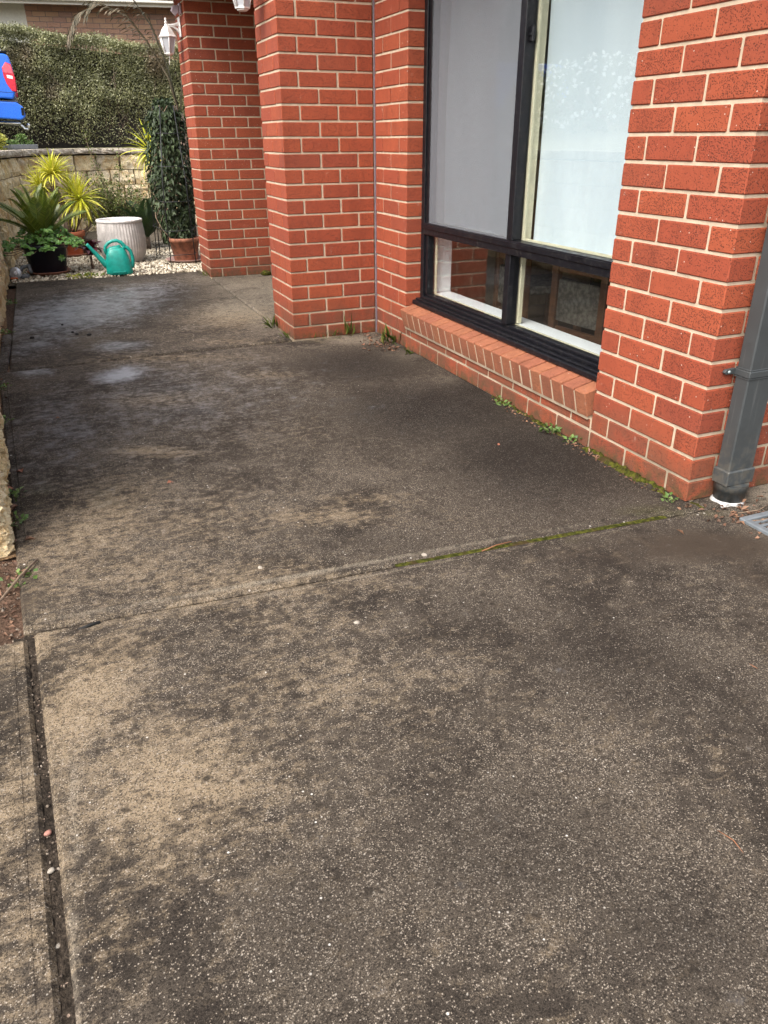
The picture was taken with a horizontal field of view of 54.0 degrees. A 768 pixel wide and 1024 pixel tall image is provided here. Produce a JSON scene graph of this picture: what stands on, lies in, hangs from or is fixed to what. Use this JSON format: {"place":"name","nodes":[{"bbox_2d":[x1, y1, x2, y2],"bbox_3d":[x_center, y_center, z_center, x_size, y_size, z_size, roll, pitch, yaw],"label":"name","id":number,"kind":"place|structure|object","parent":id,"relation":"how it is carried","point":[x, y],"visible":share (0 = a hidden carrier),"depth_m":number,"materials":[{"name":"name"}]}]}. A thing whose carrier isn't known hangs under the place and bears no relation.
{"place":"outdoors","nodes":[
{"label":"outdoors","id":0,"kind":"place"},
{"bbox_2d":[0,312,15,560],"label":"garden soil","id":1,"kind":"structure","parent":0,"point":[12,554],"depth_m":3.00,"materials":[{"name":"soil"}]},
{"bbox_2d":[0,329,15,333],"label":"weed","id":2,"kind":"object","parent":1,"relation":"on","point":[2,330],"visible":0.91,"depth_m":5.21,"materials":[{"name":"green plant"}]},
{"bbox_2d":[0,320,20,595],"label":"leaf litter","id":3,"kind":"object","parent":1,"relation":"on","point":[13,578],"visible":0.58,"depth_m":2.38,"materials":[{"name":"brown plant"}]},
{"bbox_2d":[6,156,17,334],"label":"ground","id":4,"kind":"structure","parent":0,"point":[11,292],"depth_m":6.21,"materials":[{"name":"grey concrete"}]},
{"bbox_2d":[0,557,23,645],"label":"soil","id":5,"kind":"structure","parent":4,"relation":"on","point":[10,569],"depth_m":2.18,"materials":[{"name":"brown soil"}]},
{"bbox_2d":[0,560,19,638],"bbox_3d":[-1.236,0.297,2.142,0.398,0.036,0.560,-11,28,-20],"label":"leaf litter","id":6,"kind":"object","parent":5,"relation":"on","point":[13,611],"visible":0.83,"depth_m":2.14,"materials":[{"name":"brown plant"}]},
{"bbox_2d":[0,562,20,644],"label":"loose grit","id":7,"kind":"object","parent":5,"relation":"on","point":[3,608],"visible":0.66,"depth_m":2.18,"materials":[{"name":"brown gravel"}]},
{"bbox_2d":[0,559,37,601],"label":"twig","id":8,"kind":"object","parent":5,"relation":"on","point":[18,578],"visible":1,"depth_m":2.25,"materials":[{"name":"wood"}]},
{"bbox_2d":[0,148,196,557],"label":"retaining wall","id":9,"kind":"structure","parent":4,"relation":"on","point":[13,167],"depth_m":9.54,"materials":[{"name":"stone"}]},
{"bbox_2d":[3,133,37,149],"bbox_3d":[-4.814,-4.906,9.970,0.212,0.204,0.408,14,30,26],"label":"seedling tray","id":10,"kind":"object","parent":9,"relation":"on","point":[13,145],"visible":0.98,"depth_m":9.93,"materials":[{"name":"grey plastic"}]},
{"bbox_2d":[173,0,271,278],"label":"brick pillar","id":11,"kind":"structure","parent":4,"relation":"on","point":[217,49],"depth_m":6.82,"materials":[{"name":"brick"}]},
{"bbox_2d":[159,17,181,64],"bbox_3d":[-1.857,-4.085,6.543,0.203,0.360,0.152,-24,35,-39],"label":"wall lantern","id":12,"kind":"object","parent":11,"relation":"attached to","point":[167,37],"depth_m":6.50,"materials":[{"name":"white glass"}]},
{"bbox_2d":[171,3,181,15],"bbox_3d":[-1.757,-4.245,6.368,0.083,0.088,0.064,-11,28,-20],"label":"motion sensor","id":13,"kind":"object","parent":11,"relation":"attached to","point":[175,10],"visible":1,"depth_m":6.35,"materials":[{"name":"white plastic"}]},
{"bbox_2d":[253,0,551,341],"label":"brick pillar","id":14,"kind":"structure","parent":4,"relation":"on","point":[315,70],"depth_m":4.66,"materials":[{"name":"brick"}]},
{"bbox_2d":[233,0,250,11],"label":"wall lantern","id":15,"kind":"object","parent":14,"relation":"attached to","point":[242,5],"depth_m":4.28,"materials":[{"name":"white glass"}]},
{"bbox_2d":[159,0,767,501],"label":"brick house","id":16,"kind":"structure","parent":4,"relation":"on","point":[653,190],"depth_m":3.16,"materials":[{"name":"brick"}]},
{"bbox_2d":[412,0,643,381],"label":"window","id":17,"kind":"structure","parent":16,"relation":"in","point":[484,60],"depth_m":3.57,"materials":[{"name":"black glass"}]},
{"bbox_2d":[493,199,584,331],"bbox_3d":[0.966,-1.510,4.641,0.425,0.800,0.428,-8,27,-15],"label":"dining chair","id":18,"kind":"object","parent":16,"relation":"on","point":[538,284],"visible":0.26,"depth_m":4.66,"materials":[{"name":"fabric"}]},
{"bbox_2d":[548,265,609,344],"bbox_3d":[1.239,-1.292,4.198,0.425,0.800,0.428,-14,30,-26],"label":"dining chair","id":19,"kind":"object","parent":16,"relation":"on","point":[579,304],"visible":0.53,"depth_m":4.15,"materials":[{"name":"fabric"}]},
{"bbox_2d":[710,225,767,507],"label":"downpipe","id":20,"kind":"object","parent":16,"relation":"attached to","point":[733,473],"visible":0.98,"depth_m":2.57,"materials":[{"name":"grey metal"}]},
{"bbox_2d":[1,147,141,149],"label":"ground","id":21,"kind":"structure","parent":0,"point":[70,148],"depth_m":13.41,"materials":[{"name":"grey stone"}]},
{"bbox_2d":[0,133,7,149],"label":"yellow green shrub","id":22,"kind":"object","parent":21,"relation":"on","point":[2,138],"visible":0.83,"depth_m":9.68,"materials":[{"name":"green plant"}]},
{"bbox_2d":[0,49,29,130],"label":"pickup","id":23,"kind":"object","parent":21,"relation":"on","point":[11,109],"visible":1,"depth_m":10.90,"materials":[{"name":"blue paint"}]},
{"bbox_2d":[0,0,177,155],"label":"neighbour house","id":24,"kind":"structure","parent":21,"relation":"on","point":[54,15],"depth_m":14.51,"materials":[{"name":"brown brick"}]},
{"bbox_2d":[0,21,188,147],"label":"clipped hedge","id":25,"kind":"object","parent":21,"relation":"on","point":[64,100],"visible":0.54,"depth_m":13.44,"materials":[{"name":"green plant"}]},
{"bbox_2d":[8,225,202,285],"bbox_3d":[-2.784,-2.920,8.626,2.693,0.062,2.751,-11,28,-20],"label":"gravel","id":26,"kind":"structure","parent":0,"point":[151,263],"depth_m":7.88,"materials":[{"name":"white gravel"}]},
{"bbox_2d":[9,264,32,278],"bbox_3d":[-3.505,-2.313,7.256,0.226,0.118,0.154,-17,31,-30],"label":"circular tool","id":27,"kind":"object","parent":26,"relation":"on","point":[15,272],"visible":0.98,"depth_m":7.21,"materials":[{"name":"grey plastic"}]},
{"bbox_2d":[0,183,86,275],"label":"potted cycad","id":28,"kind":"object","parent":26,"relation":"on","point":[44,248],"visible":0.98,"depth_m":7.29,"materials":[{"name":"plant"}]},
{"bbox_2d":[20,149,103,257],"bbox_3d":[-3.585,-3.454,8.431,0.944,1.128,0.701,-11,28,-20],"label":"potted cordyline","id":29,"kind":"object","parent":26,"relation":"on","point":[75,188],"visible":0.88,"depth_m":8.40,"materials":[{"name":"plant"}]},
{"bbox_2d":[66,273,94,278],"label":"weed","id":30,"kind":"object","parent":26,"relation":"on","point":[76,275],"visible":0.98,"depth_m":7.28,"materials":[{"name":"green plant"}]},
{"bbox_2d":[71,225,94,253],"bbox_3d":[-3.505,-3.175,8.768,0.315,0.328,0.317,-11,28,-20],"label":"pot","id":31,"kind":"object","parent":26,"relation":"on","point":[85,239],"visible":0.28,"depth_m":8.76,"materials":[{"name":"brown ceramic"}]},
{"bbox_2d":[74,239,101,268],"bbox_3d":[-2.993,-2.623,7.697,0.312,0.305,0.356,-11,28,-20],"label":"burgundy plant","id":32,"kind":"object","parent":26,"relation":"on","point":[92,243],"visible":0.73,"depth_m":7.63,"materials":[{"name":"purple plant"}]},
{"bbox_2d":[79,272,105,277],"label":"weed","id":33,"kind":"object","parent":26,"relation":"on","point":[103,273],"visible":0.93,"depth_m":7.37,"materials":[{"name":"green plant"}]},
{"bbox_2d":[85,239,134,274],"bbox_3d":[-2.671,-2.495,7.376,0.434,0.328,0.164,-8,27,-15],"label":"watering can","id":34,"kind":"object","parent":26,"relation":"on","point":[117,261],"visible":1,"depth_m":7.35,"materials":[{"name":"teal plastic"}]},
{"bbox_2d":[63,131,159,229],"bbox_3d":[-3.200,-3.857,9.066,1.416,1.309,0.908,-11,28,-20],"label":"leaf shrub","id":35,"kind":"object","parent":26,"relation":"on","point":[108,203],"visible":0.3,"depth_m":9.00,"materials":[{"name":"green plant"}]},
{"bbox_2d":[95,217,145,261],"bbox_3d":[-2.839,-2.948,8.170,0.499,0.445,0.499,-11,28,-20],"label":"grey pot","id":36,"kind":"object","parent":26,"relation":"on","point":[129,232],"visible":0.63,"depth_m":7.99,"materials":[{"name":"ceramic"}]},
{"bbox_2d":[66,0,196,235],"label":"tall palm","id":37,"kind":"object","parent":26,"relation":"on","point":[71,33],"visible":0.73,"depth_m":9.12,"materials":[{"name":"green plant"}]},
{"bbox_2d":[111,198,159,248],"bbox_3d":[-2.889,-3.461,9.038,0.738,0.595,0.814,-11,28,-20],"label":"palm","id":38,"kind":"object","parent":26,"relation":"on","point":[146,215],"visible":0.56,"depth_m":8.93,"materials":[{"name":"green plant"}]},
{"bbox_2d":[120,119,166,243],"bbox_3d":[-2.846,-4.086,9.326,0.735,1.462,0.665,13,29,26],"label":"yellow cordyline","id":39,"kind":"object","parent":26,"relation":"on","point":[144,155],"visible":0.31,"depth_m":9.14,"materials":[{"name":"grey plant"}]},
{"bbox_2d":[140,96,200,264],"bbox_3d":[-2.274,-3.520,8.044,0.560,1.619,0.890,-11,28,-20],"label":"potted vine","id":40,"kind":"object","parent":26,"relation":"on","point":[166,130],"visible":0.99,"depth_m":7.85,"materials":[{"name":"plant"}]},
{"bbox_2d":[0,272,767,1023],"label":"concrete path","id":41,"kind":"structure","parent":0,"point":[520,784],"depth_m":1.79,"materials":[{"name":"grey concrete"}]},
{"bbox_2d":[8,486,24,500],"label":"weed","id":42,"kind":"object","parent":41,"relation":"on","point":[15,492],"visible":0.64,"depth_m":2.82,"materials":[{"name":"green plant"}]},
{"bbox_2d":[0,567,37,587],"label":"weed","id":43,"kind":"object","parent":41,"relation":"on","point":[19,573],"visible":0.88,"depth_m":2.27,"materials":[{"name":"green plant"}]},
{"bbox_2d":[10,510,28,527],"bbox_3d":[-1.284,0.026,2.623,0.120,0.040,0.107,6,27,13],"label":"weed","id":44,"kind":"object","parent":41,"relation":"on","point":[23,518],"visible":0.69,"depth_m":2.63,"materials":[{"name":"green plant"}]},
{"bbox_2d":[14,620,107,1023],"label":"joint filler","id":45,"kind":"object","parent":41,"relation":"on","point":[66,998],"visible":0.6,"depth_m":1.41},
{"bbox_2d":[44,829,51,836],"bbox_3d":[-0.650,0.620,1.457,0.012,0.009,0.017,18,32,32],"label":"pebble","id":46,"kind":"object","parent":45,"relation":"on","point":[47,833],"visible":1,"depth_m":1.45,"materials":[{"name":"pink stone"}]},
{"bbox_2d":[31,654,65,1001],"bbox_3d":[-0.516,0.767,1.161,0.059,0.010,1.967,-11,28,-20],"label":"joint grit","id":47,"kind":"object","parent":45,"relation":"on","point":[58,868],"visible":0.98,"depth_m":1.51,"materials":[{"name":"gravel"}]},
{"bbox_2d":[47,867,54,873],"bbox_3d":[-0.611,0.658,1.382,0.015,0.008,0.010,-20,33,-35],"label":"pebble","id":48,"kind":"object","parent":45,"relation":"on","point":[51,870],"visible":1,"depth_m":1.38,"materials":[{"name":"white stone"}]},
{"bbox_2d":[78,621,99,629],"bbox_3d":[-0.804,0.311,2.057,0.058,0.012,0.010,-20,32,-34],"label":"stick","id":49,"kind":"object","parent":41,"relation":"on","point":[91,624],"visible":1,"depth_m":2.06,"materials":[{"name":"black wood"}]},
{"bbox_2d":[260,270,270,275],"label":"plant clump","id":50,"kind":"object","parent":41,"relation":"on","point":[266,272],"visible":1,"depth_m":7.33,"materials":[{"name":"green plant"}]},
{"bbox_2d":[262,316,277,328],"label":"grass tuft","id":51,"kind":"object","parent":41,"relation":"on","point":[273,323],"visible":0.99,"depth_m":5.28,"materials":[{"name":"green plant"}]},
{"bbox_2d":[278,330,289,338],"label":"grass tuft","id":52,"kind":"object","parent":41,"relation":"on","point":[285,334],"visible":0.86,"depth_m":4.99,"materials":[{"name":"green plant"}]},
{"bbox_2d":[314,329,341,338],"bbox_3d":[-0.362,-1.200,5.034,0.193,0.066,0.156,3,26,6],"label":"grass tuft","id":53,"kind":"object","parent":41,"relation":"on","point":[332,334],"visible":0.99,"depth_m":5.02,"materials":[{"name":"plant"}]},
{"bbox_2d":[344,314,354,334],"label":"grass tuft","id":54,"kind":"object","parent":41,"relation":"on","point":[347,329],"visible":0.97,"depth_m":5.05,"materials":[{"name":"green plant"}]},
{"bbox_2d":[350,332,407,351],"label":"leaf litter","id":55,"kind":"object","parent":41,"relation":"on","point":[377,342],"visible":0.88,"depth_m":4.84,"materials":[{"name":"brown plant"}]},
{"bbox_2d":[380,321,400,344],"bbox_3d":[0.048,-1.154,4.843,0.146,0.150,0.164,-2,26,-3],"label":"grass tuft","id":56,"kind":"object","parent":41,"relation":"on","point":[387,333],"visible":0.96,"depth_m":4.84,"materials":[{"name":"green plant"}]},
{"bbox_2d":[402,346,414,354],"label":"grass tuft","id":57,"kind":"object","parent":41,"relation":"on","point":[409,352],"visible":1,"depth_m":4.62,"materials":[{"name":"green plant"}]},
{"bbox_2d":[482,541,511,550],"bbox_3d":[0.365,0.109,2.447,0.122,0.005,0.007,-15,30,-28],"label":"pine needle","id":58,"kind":"object","parent":41,"relation":"on","point":[496,545],"visible":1,"depth_m":2.45,"materials":[{"name":"brown plant"}]},
{"bbox_2d":[494,395,511,406],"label":"weed","id":59,"kind":"object","parent":41,"relation":"on","point":[505,404],"visible":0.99,"depth_m":3.73,"materials":[{"name":"green plant"}]},
{"bbox_2d":[394,515,666,566],"bbox_3d":[0.512,0.092,2.498,1.010,0.004,0.023,-9,28,-17],"label":"moss","id":60,"kind":"object","parent":41,"relation":"on","point":[532,540],"visible":1,"depth_m":2.49,"materials":[{"name":"green plant"}]},
{"bbox_2d":[492,395,572,439],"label":"weeds","id":61,"kind":"object","parent":41,"relation":"on","point":[533,419],"visible":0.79,"depth_m":3.56,"materials":[{"name":"green plant"}]},
{"bbox_2d":[539,423,561,432],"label":"weed","id":62,"kind":"object","parent":41,"relation":"on","point":[555,429],"visible":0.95,"depth_m":3.37,"materials":[{"name":"green plant"}]},
{"bbox_2d":[562,434,580,443],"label":"weed","id":63,"kind":"object","parent":41,"relation":"on","point":[571,437],"visible":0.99,"depth_m":3.27,"materials":[{"name":"green plant"}]},
{"bbox_2d":[492,399,691,509],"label":"leaf litter","id":64,"kind":"object","parent":41,"relation":"on","point":[595,456],"visible":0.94,"depth_m":3.16,"materials":[{"name":"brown plant"}]},
{"bbox_2d":[580,447,668,494],"bbox_3d":[0.947,-0.171,3.005,0.067,0.034,0.580,-11,28,-20],"label":"moss","id":65,"kind":"object","parent":41,"relation":"on","point":[627,472],"visible":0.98,"depth_m":2.98,"materials":[{"name":"green plant"}]},
{"bbox_2d":[661,492,678,502],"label":"weed","id":66,"kind":"object","parent":41,"relation":"on","point":[667,494],"visible":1,"depth_m":2.74,"materials":[{"name":"green plant"}]},
{"bbox_2d":[677,495,767,537],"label":"leaf litter","id":67,"kind":"object","parent":41,"relation":"on","point":[731,512],"visible":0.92,"depth_m":2.65,"materials":[{"name":"brown plant"}]},
{"bbox_2d":[738,505,767,512],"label":"twig","id":68,"kind":"object","parent":41,"relation":"on","point":[753,510],"visible":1,"depth_m":2.65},
{"bbox_2d":[739,511,767,535],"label":"drain grate","id":69,"kind":"object","parent":41,"relation":"on","point":[756,525],"visible":0.99,"depth_m":2.58,"materials":[{"name":"grey plastic"}]}
]}

